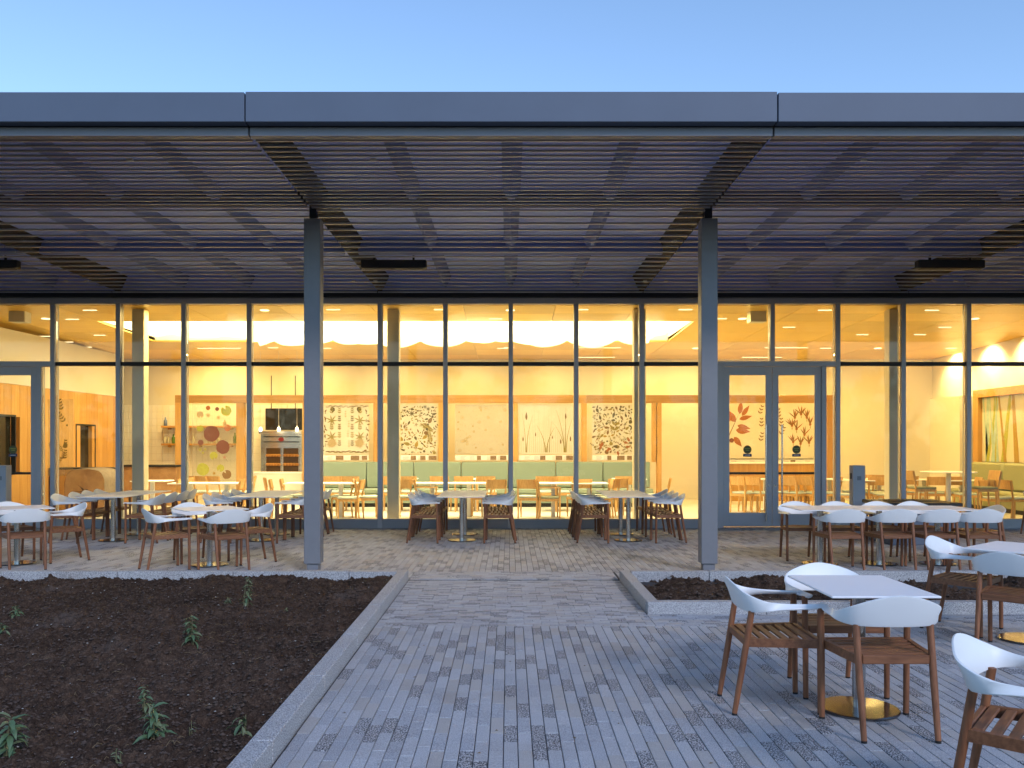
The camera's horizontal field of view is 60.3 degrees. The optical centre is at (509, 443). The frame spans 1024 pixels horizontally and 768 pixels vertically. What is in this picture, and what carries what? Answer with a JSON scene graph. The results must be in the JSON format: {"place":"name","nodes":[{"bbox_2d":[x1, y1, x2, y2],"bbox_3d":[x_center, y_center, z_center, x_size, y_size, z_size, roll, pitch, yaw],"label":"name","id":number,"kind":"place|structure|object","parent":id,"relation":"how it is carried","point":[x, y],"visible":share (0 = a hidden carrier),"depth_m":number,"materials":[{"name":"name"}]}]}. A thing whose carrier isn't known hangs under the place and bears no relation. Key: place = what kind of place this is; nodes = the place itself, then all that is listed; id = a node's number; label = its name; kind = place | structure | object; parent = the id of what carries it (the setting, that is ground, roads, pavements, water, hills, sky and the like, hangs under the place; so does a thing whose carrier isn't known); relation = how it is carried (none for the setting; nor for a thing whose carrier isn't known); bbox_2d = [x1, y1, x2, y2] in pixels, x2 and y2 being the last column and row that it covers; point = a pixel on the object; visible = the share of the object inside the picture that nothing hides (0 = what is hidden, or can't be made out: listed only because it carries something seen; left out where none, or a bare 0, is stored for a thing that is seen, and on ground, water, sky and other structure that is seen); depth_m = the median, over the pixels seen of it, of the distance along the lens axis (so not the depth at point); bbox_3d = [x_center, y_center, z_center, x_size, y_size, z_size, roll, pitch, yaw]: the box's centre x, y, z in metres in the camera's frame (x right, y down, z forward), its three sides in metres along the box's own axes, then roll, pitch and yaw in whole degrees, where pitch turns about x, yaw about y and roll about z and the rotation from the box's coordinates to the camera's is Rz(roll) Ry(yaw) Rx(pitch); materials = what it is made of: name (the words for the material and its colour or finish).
{"place":"outdoors","nodes":[
{"label":"outdoors","id":0,"kind":"place"},
{"bbox_2d":[0,574,392,767],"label":"soil","id":1,"kind":"structure","parent":0,"point":[43,740],"depth_m":6.25,"materials":[{"name":"brown soil"}]},
{"bbox_2d":[0,712,30,757],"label":"seedling","id":2,"kind":"object","parent":1,"relation":"on","point":[7,748],"visible":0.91,"depth_m":4.29,"materials":[{"name":"green plant"}]},
{"bbox_2d":[132,702,175,744],"bbox_3d":[-1.867,1.496,4.665,0.182,0.245,0.202,0,0,16],"label":"seedling","id":3,"kind":"object","parent":1,"relation":"on","point":[155,722],"visible":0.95,"depth_m":4.65,"materials":[{"name":"green plant"}]},
{"bbox_2d":[441,490,486,535],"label":"cafe table","id":4,"kind":"object","parent":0,"point":[466,533],"visible":0.81,"depth_m":15.28,"materials":[{"name":"metal"}]},
{"bbox_2d":[0,528,1023,580],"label":"terrace","id":5,"kind":"structure","parent":0,"point":[547,554],"depth_m":12.67,"materials":[{"name":"grey"}]},
{"bbox_2d":[0,465,10,531],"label":"door bollard","id":6,"kind":"object","parent":5,"relation":"on","point":[5,482],"depth_m":15.12,"materials":[{"name":"grey metal"}]},
{"bbox_2d":[0,501,35,559],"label":"armchair","id":7,"kind":"object","parent":5,"relation":"on","point":[23,527],"visible":0.48,"depth_m":12.11,"materials":[{"name":"white plastic"}]},
{"bbox_2d":[0,508,50,569],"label":"armchair","id":8,"kind":"object","parent":5,"relation":"on","point":[26,515],"visible":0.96,"depth_m":10.96,"materials":[{"name":"white plastic"}]},
{"bbox_2d":[0,505,54,565],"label":"cafe table","id":9,"kind":"object","parent":5,"relation":"on","point":[17,561],"visible":0.87,"depth_m":11.53,"materials":[{"name":"metal"}]},
{"bbox_2d":[40,502,89,563],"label":"armchair","id":10,"kind":"object","parent":5,"relation":"on","point":[77,510],"visible":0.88,"depth_m":11.88,"materials":[{"name":"white plastic"}]},
{"bbox_2d":[48,493,94,543],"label":"armchair","id":11,"kind":"object","parent":5,"relation":"on","point":[57,499],"visible":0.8,"depth_m":14.24,"materials":[{"name":"white plastic"}]},
{"bbox_2d":[65,492,110,539],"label":"armchair","id":12,"kind":"object","parent":5,"relation":"on","point":[72,495],"visible":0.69,"depth_m":14.76,"materials":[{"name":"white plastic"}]},
{"bbox_2d":[79,490,120,536],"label":"armchair","id":13,"kind":"object","parent":5,"relation":"on","point":[86,492],"visible":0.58,"depth_m":15.11,"materials":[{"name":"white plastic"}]},
{"bbox_2d":[75,494,146,541],"bbox_3d":[-6.430,1.204,14.320,0.760,0.737,0.985,0,0,0],"label":"cafe table","id":14,"kind":"object","parent":5,"relation":"on","point":[113,497],"visible":0.91,"depth_m":14.28,"materials":[{"name":"white laminate"}]},
{"bbox_2d":[104,490,170,535],"bbox_3d":[-6.430,1.204,15.310,0.760,0.737,0.985,0,0,0],"label":"cafe table","id":15,"kind":"object","parent":5,"relation":"on","point":[139,498],"visible":0.58,"depth_m":15.27,"materials":[{"name":"metal"}]},
{"bbox_2d":[123,494,168,543],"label":"armchair","id":16,"kind":"object","parent":5,"relation":"on","point":[158,499],"visible":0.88,"depth_m":13.94,"materials":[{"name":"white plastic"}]},
{"bbox_2d":[138,508,191,569],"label":"armchair","id":17,"kind":"object","parent":5,"relation":"on","point":[149,517],"visible":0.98,"depth_m":10.98,"materials":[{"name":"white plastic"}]},
{"bbox_2d":[171,502,220,563],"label":"armchair","id":18,"kind":"object","parent":5,"relation":"on","point":[193,529],"visible":0.59,"depth_m":11.90,"materials":[{"name":"white plastic"}]},
{"bbox_2d":[170,505,248,567],"bbox_3d":[-3.880,1.204,11.420,0.760,0.737,0.760,0,0,-38],"label":"cafe table","id":19,"kind":"object","parent":5,"relation":"on","point":[209,510],"visible":0.84,"depth_m":11.38,"materials":[{"name":"white laminate"}]},
{"bbox_2d":[197,509,250,569],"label":"armchair","id":20,"kind":"object","parent":5,"relation":"on","point":[237,516],"visible":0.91,"depth_m":10.86,"materials":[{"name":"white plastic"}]},
{"bbox_2d":[227,503,276,564],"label":"armchair","id":21,"kind":"object","parent":5,"relation":"on","point":[265,510],"visible":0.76,"depth_m":11.73,"materials":[{"name":"white plastic"}]},
{"bbox_2d":[228,494,289,541],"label":"cafe table","id":22,"kind":"object","parent":5,"relation":"on","point":[260,496],"visible":0.7,"depth_m":14.24,"materials":[{"name":"metal"}]},
{"bbox_2d":[247,490,303,535],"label":"cafe table","id":23,"kind":"object","parent":5,"relation":"on","point":[278,492],"visible":0.73,"depth_m":15.28,"materials":[{"name":"metal"}]},
{"bbox_2d":[275,499,303,543],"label":"armchair","id":24,"kind":"object","parent":5,"relation":"on","point":[283,515],"visible":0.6,"depth_m":13.93,"materials":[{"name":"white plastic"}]},
{"bbox_2d":[406,494,441,543],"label":"armchair","id":25,"kind":"object","parent":5,"relation":"on","point":[414,503],"visible":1,"depth_m":13.94,"materials":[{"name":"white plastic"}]},
{"bbox_2d":[436,494,485,541],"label":"cafe table","id":26,"kind":"object","parent":5,"relation":"on","point":[461,497],"visible":1,"depth_m":14.29,"materials":[{"name":"metal"}]},
{"bbox_2d":[482,494,516,543],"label":"armchair","id":27,"kind":"object","parent":5,"relation":"on","point":[508,502],"visible":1,"depth_m":13.93,"materials":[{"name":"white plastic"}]},
{"bbox_2d":[0,92,1023,569],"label":"cafe building","id":28,"kind":"structure","parent":5,"relation":"on","point":[814,226],"depth_m":13.37,"materials":[{"name":"grey paint"}]},
{"bbox_2d":[0,367,35,525],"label":"door","id":29,"kind":"structure","parent":28,"relation":"in","point":[31,371],"depth_m":16.46,"materials":[{"name":"grey metal"}]},
{"bbox_2d":[265,376,301,429],"bbox_3d":[-6.183,-1.123,24.200,1.003,1.496,0.040,0,0,0],"label":"menu screen","id":30,"kind":"object","parent":28,"relation":"hanging from","point":[287,418],"visible":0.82,"depth_m":24.18,"materials":[{"name":"black"}]},
{"bbox_2d":[110,320,674,332],"bbox_3d":[-2.375,-2.699,18.751,12.250,0.689,0.219,0,0,0],"label":"fabric drape","id":31,"kind":"object","parent":28,"relation":"hanging from","point":[453,326],"visible":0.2,"depth_m":18.75,"materials":[{"name":"white fabric"}]},
{"bbox_2d":[361,255,426,269],"bbox_3d":[-1.757,-2.767,13.450,0.998,0.206,0.140,0,0,0],"label":"patio heater","id":32,"kind":"object","parent":28,"relation":"hanging from","point":[374,264],"visible":1,"depth_m":13.38,"materials":[{"name":"black metal"}]},
{"bbox_2d":[124,321,679,336],"bbox_3d":[-2.375,-2.692,19.348,12.250,0.703,0.221,0,0,0],"label":"fabric drape","id":33,"kind":"object","parent":28,"relation":"hanging from","point":[347,329],"visible":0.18,"depth_m":19.34,"materials":[{"name":"white fabric"}]},
{"bbox_2d":[148,328,669,344],"bbox_3d":[-2.375,-2.678,20.551,12.250,0.733,0.221,0,0,0],"label":"fabric drape","id":34,"kind":"object","parent":28,"relation":"hanging from","point":[368,339],"visible":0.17,"depth_m":20.54,"materials":[{"name":"white fabric"}]},
{"bbox_2d":[154,332,664,347],"bbox_3d":[-2.375,-2.672,21.099,12.250,0.744,0.219,0,0,0],"label":"fabric drape","id":35,"kind":"object","parent":28,"relation":"hanging from","point":[439,341],"visible":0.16,"depth_m":21.10,"materials":[{"name":"white fabric"}]},
{"bbox_2d":[148,325,675,340],"bbox_3d":[-2.375,-2.685,19.951,12.250,0.718,0.218,0,0,0],"label":"fabric drape","id":36,"kind":"object","parent":28,"relation":"hanging from","point":[598,332],"visible":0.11,"depth_m":19.94,"materials":[{"name":"white fabric"}]},
{"bbox_2d":[723,367,771,526],"bbox_3d":[4.450,0.055,16.460,0.908,2.981,0.180,0,0,0],"label":"door","id":37,"kind":"structure","parent":28,"relation":"in","point":[730,519],"depth_m":16.46,"materials":[{"name":"grey metal"}]},
{"bbox_2d":[729,403,813,461],"bbox_3d":[7.420,-0.318,24.896,3.057,1.801,0.027,0,0,0],"label":"art panel","id":38,"kind":"object","parent":28,"relation":"attached to","point":[747,423],"visible":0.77,"depth_m":24.89,"materials":[{"name":"beige paper"}]},
{"bbox_2d":[772,367,820,526],"bbox_3d":[5.366,0.055,16.460,0.908,2.981,0.180,0,0,0],"label":"door","id":39,"kind":"structure","parent":28,"relation":"in","point":[793,519],"depth_m":16.46,"materials":[{"name":"grey metal"}]},
{"bbox_2d":[915,255,984,269],"bbox_3d":[6.721,-2.767,13.450,1.015,0.206,0.140,0,0,0],"label":"patio heater","id":40,"kind":"object","parent":28,"relation":"hanging from","point":[930,264],"visible":1,"depth_m":13.38,"materials":[{"name":"black metal"}]},
{"bbox_2d":[973,385,1023,462],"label":"grass mural","id":41,"kind":"object","parent":28,"relation":"attached to","point":[998,428],"depth_m":21.42,"materials":[{"name":"oak"},{"name":"printed panel"},{"name":"paint"}]},
{"bbox_2d":[572,492,606,539],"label":"armchair","id":42,"kind":"object","parent":5,"relation":"on","point":[577,518],"visible":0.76,"depth_m":14.43,"materials":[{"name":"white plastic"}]},
{"bbox_2d":[576,493,610,543],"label":"armchair","id":43,"kind":"object","parent":5,"relation":"on","point":[583,502],"visible":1,"depth_m":13.97,"materials":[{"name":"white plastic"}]},
{"bbox_2d":[596,490,646,535],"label":"cafe table","id":44,"kind":"object","parent":5,"relation":"on","point":[620,532],"visible":0.91,"depth_m":15.28,"materials":[{"name":"metal"}]},
{"bbox_2d":[602,494,656,541],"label":"cafe table","id":45,"kind":"object","parent":5,"relation":"on","point":[628,497],"visible":1,"depth_m":14.29,"materials":[{"name":"metal"}]},
{"bbox_2d":[636,489,669,533],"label":"armchair","id":46,"kind":"object","parent":5,"relation":"on","point":[661,494],"visible":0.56,"depth_m":15.66,"materials":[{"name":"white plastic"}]},
{"bbox_2d":[643,492,680,540],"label":"armchair","id":47,"kind":"object","parent":5,"relation":"on","point":[674,496],"visible":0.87,"depth_m":14.55,"materials":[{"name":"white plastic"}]},
{"bbox_2d":[652,494,686,543],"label":"armchair","id":48,"kind":"object","parent":5,"relation":"on","point":[678,501],"visible":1,"depth_m":13.96,"materials":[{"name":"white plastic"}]},
{"bbox_2d":[778,501,825,560],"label":"armchair","id":49,"kind":"object","parent":5,"relation":"on","point":[782,511],"visible":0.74,"depth_m":12.19,"materials":[{"name":"white plastic"}]},
{"bbox_2d":[782,506,860,564],"bbox_3d":[4.060,1.204,11.520,0.755,0.737,0.820,0,0,0],"label":"cafe table","id":50,"kind":"object","parent":5,"relation":"on","point":[819,509],"visible":0.62,"depth_m":11.49,"materials":[{"name":"white laminate"}]},
{"bbox_2d":[812,509,865,569],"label":"armchair","id":51,"kind":"object","parent":5,"relation":"on","point":[853,516],"visible":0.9,"depth_m":10.88,"materials":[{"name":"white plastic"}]},
{"bbox_2d":[820,501,867,561],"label":"armchair","id":52,"kind":"object","parent":5,"relation":"on","point":[839,527],"visible":0.36,"depth_m":11.86,"materials":[{"name":"white plastic"}]},
{"bbox_2d":[849,465,864,533],"bbox_3d":[6.000,0.976,15.200,0.250,1.210,0.210,0,0,0],"label":"door bollard","id":53,"kind":"object","parent":5,"relation":"on","point":[856,484],"depth_m":15.12,"materials":[{"name":"grey metal"}]},
{"bbox_2d":[842,506,921,565],"bbox_3d":[4.830,1.204,11.520,0.755,0.737,0.820,0,0,0],"label":"cafe table","id":54,"kind":"object","parent":5,"relation":"on","point":[878,510],"visible":0.84,"depth_m":11.48,"materials":[{"name":"metal"}]},
{"bbox_2d":[861,501,910,560],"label":"armchair","id":55,"kind":"object","parent":5,"relation":"on","point":[872,527],"visible":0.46,"depth_m":11.85,"materials":[{"name":"white plastic"}]},
{"bbox_2d":[862,509,916,569],"bbox_3d":[4.800,1.187,11.091,0.568,0.777,0.540,0,0,-1],"label":"armchair","id":56,"kind":"object","parent":5,"relation":"on","point":[902,516],"visible":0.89,"depth_m":10.89,"materials":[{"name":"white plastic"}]},
{"bbox_2d":[862,499,962,544],"bbox_3d":[6.420,1.240,14.100,1.160,0.672,1.000,0,0,0],"label":"fire table","id":57,"kind":"object","parent":5,"relation":"on","point":[929,502],"visible":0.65,"depth_m":13.74,"materials":[{"name":"metal"}]},
{"bbox_2d":[896,501,942,556],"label":"armchair","id":58,"kind":"object","parent":5,"relation":"on","point":[918,527],"visible":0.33,"depth_m":12.27,"materials":[{"name":"white plastic"}]},
{"bbox_2d":[904,509,961,569],"bbox_3d":[5.350,1.187,11.103,0.568,0.777,0.540,0,0,-1],"label":"armchair","id":59,"kind":"object","parent":5,"relation":"on","point":[944,516],"visible":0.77,"depth_m":10.91,"materials":[{"name":"white plastic"}]},
{"bbox_2d":[900,506,978,565],"bbox_3d":[5.595,1.204,11.520,0.755,0.737,0.820,0,0,0],"label":"cafe table","id":60,"kind":"object","parent":5,"relation":"on","point":[937,527],"visible":0.6,"depth_m":11.48,"materials":[{"name":"metal"}]},
{"bbox_2d":[946,509,1003,569],"bbox_3d":[5.870,1.187,11.084,0.568,0.777,0.540,0,0,1],"label":"armchair","id":61,"kind":"object","parent":5,"relation":"on","point":[986,516],"visible":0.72,"depth_m":10.88,"materials":[{"name":"white plastic"}]},
{"bbox_2d":[951,505,1005,566],"bbox_3d":[6.168,1.187,11.550,0.540,0.777,0.568,0,0,-3],"label":"armchair","id":62,"kind":"object","parent":5,"relation":"on","point":[1000,508],"visible":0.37,"depth_m":11.49,"materials":[{"name":"white plastic"}]},
{"bbox_2d":[0,0,1023,93],"label":"sky","id":63,"kind":"structure","parent":0,"point":[779,46],"materials":[{"name":"blue"}]},
{"bbox_2d":[59,499,1022,528],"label":"floor","id":64,"kind":"structure","parent":0,"point":[689,508],"depth_m":20.45,"materials":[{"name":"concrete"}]},
{"bbox_2d":[0,327,115,511],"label":"clad wall","id":65,"kind":"structure","parent":64,"relation":"on","point":[87,395],"depth_m":20.97,"materials":[{"name":"brown wood"}]},
{"bbox_2d":[49,467,115,510],"bbox_3d":[-9.900,1.062,20.585,1.360,1.020,0.650,0,0,0],"label":"service counter","id":66,"kind":"object","parent":64,"relation":"on","point":[64,472],"visible":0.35,"depth_m":20.28,"materials":[{"name":"brown wood"}]},
{"bbox_2d":[64,467,115,517],"bbox_3d":[-9.112,1.051,19.323,0.837,1.042,1.152,0,0,-8],"label":"sawn log","id":67,"kind":"object","parent":64,"relation":"on","point":[88,479],"visible":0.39,"depth_m":18.77,"materials":[{"name":"brown wood"}]},
{"bbox_2d":[124,465,180,505],"bbox_3d":[-9.177,1.057,22.640,1.512,1.030,0.660,0,0,0],"label":"slab counter","id":68,"kind":"object","parent":64,"relation":"on","point":[164,472],"visible":0.37,"depth_m":22.35,"materials":[{"name":"brown"}]},
{"bbox_2d":[124,405,301,498],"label":"tiled wall","id":69,"kind":"structure","parent":64,"relation":"on","point":[159,453],"depth_m":24.93,"materials":[{"name":"grey tile"}]},
{"bbox_2d":[246,472,301,503],"bbox_3d":[-6.128,1.157,23.145,1.504,0.830,0.530,0,0,0],"label":"servery counter","id":70,"kind":"object","parent":64,"relation":"on","point":[275,477],"visible":0.44,"depth_m":22.90,"materials":[{"name":"beige paint"}]},
{"bbox_2d":[259,431,301,471],"bbox_3d":[-6.302,0.612,24.530,1.169,1.921,0.580,0,0,0],"label":"bread oven","id":71,"kind":"object","parent":64,"relation":"on","point":[281,451],"visible":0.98,"depth_m":24.36,"materials":[{"name":"metal"}]},
{"bbox_2d":[337,479,365,517],"bbox_3d":[-3.277,1.160,18.398,0.523,0.826,0.462,0,0,4],"label":"dining chair","id":72,"kind":"object","parent":64,"relation":"on","point":[361,485],"visible":0.9,"depth_m":18.19,"materials":[{"name":"brown wood"}]},
{"bbox_2d":[323,462,652,506],"bbox_3d":[-0.617,1.014,22.150,8.388,1.115,0.720,0,0,0],"label":"banquette","id":73,"kind":"object","parent":64,"relation":"on","point":[593,471],"visible":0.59,"depth_m":22.31,"materials":[{"name":"green fabric"}]},
{"bbox_2d":[175,395,832,504],"bbox_3d":[-0.125,0.162,22.750,16.923,2.820,0.200,0,0,0],"label":"timber portal","id":74,"kind":"object","parent":64,"relation":"on","point":[655,401],"visible":0.56,"depth_m":22.65,"materials":[{"name":"brown wood"}]},
{"bbox_2d":[197,406,230,478],"bbox_3d":[-7.579,-0.059,22.691,1.157,2.050,0.030,0,0,0],"label":"art panel","id":75,"kind":"object","parent":74,"relation":"attached to","point":[211,433],"visible":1,"depth_m":22.69,"materials":[{"name":"red paint"}]},
{"bbox_2d":[323,404,369,459],"bbox_3d":[-4.208,-0.291,22.726,1.265,1.441,0.027,0,0,0],"label":"art panel","id":76,"kind":"object","parent":74,"relation":"attached to","point":[345,428],"visible":0.99,"depth_m":22.72,"materials":[{"name":"beige paper"}]},
{"bbox_2d":[400,404,437,459],"bbox_3d":[-2.448,-0.291,22.725,1.291,1.441,0.030,0,0,0],"label":"art panel","id":77,"kind":"object","parent":74,"relation":"attached to","point":[418,428],"visible":0.77,"depth_m":22.72,"materials":[{"name":"beige paper"}]},
{"bbox_2d":[455,404,507,459],"bbox_3d":[-0.711,-0.291,22.728,1.364,1.441,0.024,0,0,0],"label":"art panel","id":78,"kind":"object","parent":74,"relation":"attached to","point":[481,428],"visible":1,"depth_m":22.72,"materials":[{"name":"plastic"}]},
{"bbox_2d":[519,404,572,459],"bbox_3d":[0.968,-0.291,22.728,1.437,1.441,0.024,0,0,0],"label":"art panel","id":79,"kind":"object","parent":74,"relation":"attached to","point":[545,428],"visible":0.97,"depth_m":22.72,"materials":[{"name":"beige"}]},
{"bbox_2d":[592,404,631,459],"bbox_3d":[2.650,-0.291,22.726,1.147,1.441,0.029,0,0,0],"label":"art panel","id":80,"kind":"object","parent":74,"relation":"attached to","point":[611,428],"visible":0.98,"depth_m":22.72,"materials":[{"name":"beige paper"}]},
{"bbox_2d":[517,479,540,517],"bbox_3d":[0.416,1.160,18.665,0.462,0.826,0.523,0,0,10],"label":"dining chair","id":81,"kind":"object","parent":64,"relation":"on","point":[525,484],"visible":0.84,"depth_m":18.47,"materials":[{"name":"brown wood"}]},
{"bbox_2d":[535,479,560,517],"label":"oak armchair","id":82,"kind":"object","parent":64,"relation":"on","point":[557,498],"visible":0.87,"depth_m":18.23,"materials":[{"name":"brown wood"}]},
{"bbox_2d":[729,476,757,511],"bbox_3d":[5.349,1.160,20.180,0.523,0.826,0.462,0,0,-35],"label":"dining chair","id":83,"kind":"object","parent":64,"relation":"on","point":[744,494],"visible":0.91,"depth_m":20.08,"materials":[{"name":"brown wood"}]},
{"bbox_2d":[729,462,813,500],"bbox_3d":[7.290,1.042,24.410,2.779,1.060,0.580,0,0,0],"label":"ledge counter","id":84,"kind":"object","parent":64,"relation":"on","point":[760,466],"depth_m":24.15,"materials":[{"name":"brown wood"}]},
{"bbox_2d":[906,470,936,499],"bbox_3d":[8.337,1.057,17.949,0.523,1.031,0.462,0,0,-2],"label":"dining chair","id":85,"kind":"object","parent":64,"relation":"on","point":[910,475],"visible":0.57,"depth_m":17.74,"materials":[{"name":"brown wood"}]},
{"bbox_2d":[971,470,1001,508],"bbox_3d":[9.682,1.057,17.949,0.523,1.031,0.462,0,0,2],"label":"dining chair","id":86,"kind":"object","parent":64,"relation":"on","point":[994,474],"visible":0.72,"depth_m":17.75,"materials":[{"name":"brown wood"}]},
{"bbox_2d":[951,462,1023,514],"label":"banquette","id":87,"kind":"object","parent":64,"relation":"on","point":[1014,472],"visible":0.48,"depth_m":20.66,"materials":[{"name":"green"}]},
{"bbox_2d":[978,479,1013,517],"bbox_3d":[10.084,1.160,18.291,0.523,0.826,0.462,0,0,-15],"label":"dining chair","id":88,"kind":"object","parent":64,"relation":"on","point":[991,484],"visible":0.62,"depth_m":18.14,"materials":[{"name":"brown wood"}]},
{"bbox_2d":[996,480,1023,517],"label":"dining chair","id":89,"kind":"object","parent":64,"relation":"on","point":[1006,484],"visible":0.6,"depth_m":18.10,"materials":[{"name":"brown wood"}]},
{"bbox_2d":[271,580,1023,767],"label":"path","id":90,"kind":"structure","parent":0,"point":[539,695],"depth_m":5.56,"materials":[{"name":"grey"}]},
{"bbox_2d":[0,570,407,767],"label":"kerb","id":91,"kind":"structure","parent":90,"relation":"on","point":[267,744],"depth_m":6.68,"materials":[{"name":"stone"}]},
{"bbox_2d":[717,576,824,718],"bbox_3d":[1.567,1.187,5.315,0.540,0.777,0.568,0,0,1],"label":"armchair","id":92,"kind":"object","parent":90,"relation":"on","point":[742,598],"visible":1,"depth_m":5.12,"materials":[{"name":"white plastic"}]},
{"bbox_2d":[619,570,1023,614],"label":"kerb","id":93,"kind":"structure","parent":90,"relation":"on","point":[647,601],"depth_m":8.31,"materials":[{"name":"concrete"}]},
{"bbox_2d":[784,562,889,699],"bbox_3d":[2.082,1.187,5.678,0.568,0.777,0.540,0,0,0],"label":"armchair","id":94,"kind":"object","parent":90,"relation":"on","point":[806,620],"visible":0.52,"depth_m":5.62,"materials":[{"name":"white plastic"}]},
{"bbox_2d":[788,575,941,720],"bbox_3d":[2.070,1.204,5.220,0.600,0.737,0.780,0,0,0],"label":"cafe table","id":95,"kind":"object","parent":90,"relation":"on","point":[858,589],"visible":0.77,"depth_m":5.18,"materials":[{"name":"white laminate"}]},
{"bbox_2d":[817,595,941,743],"bbox_3d":[2.062,1.187,4.897,0.568,0.777,0.540,0,0,-1],"label":"armchair","id":96,"kind":"object","parent":90,"relation":"on","point":[907,613],"visible":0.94,"depth_m":4.70,"materials":[{"name":"white plastic"}]},
{"bbox_2d":[920,535,1002,637],"bbox_3d":[3.845,1.187,7.495,0.568,0.777,0.540,0,0,-44],"label":"armchair","id":97,"kind":"object","parent":90,"relation":"on","point":[938,548],"visible":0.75,"depth_m":7.49,"materials":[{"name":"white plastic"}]},
{"bbox_2d":[952,633,1023,767],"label":"armchair","id":98,"kind":"object","parent":90,"relation":"on","point":[974,658],"visible":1,"depth_m":3.54,"materials":[{"name":"white plastic"}]},
{"bbox_2d":[961,541,1023,644],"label":"cafe table","id":99,"kind":"object","parent":90,"relation":"on","point":[1013,548],"visible":1,"depth_m":7.10,"materials":[{"name":"metal"}]},
{"bbox_2d":[971,552,1023,641],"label":"armchair","id":100,"kind":"object","parent":90,"relation":"on","point":[1003,563],"visible":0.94,"depth_m":6.63,"materials":[{"name":"white plastic"}]},
{"bbox_2d":[643,574,1023,600],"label":"soil","id":101,"kind":"structure","parent":0,"point":[754,581],"depth_m":9.27,"materials":[{"name":"brown soil"}]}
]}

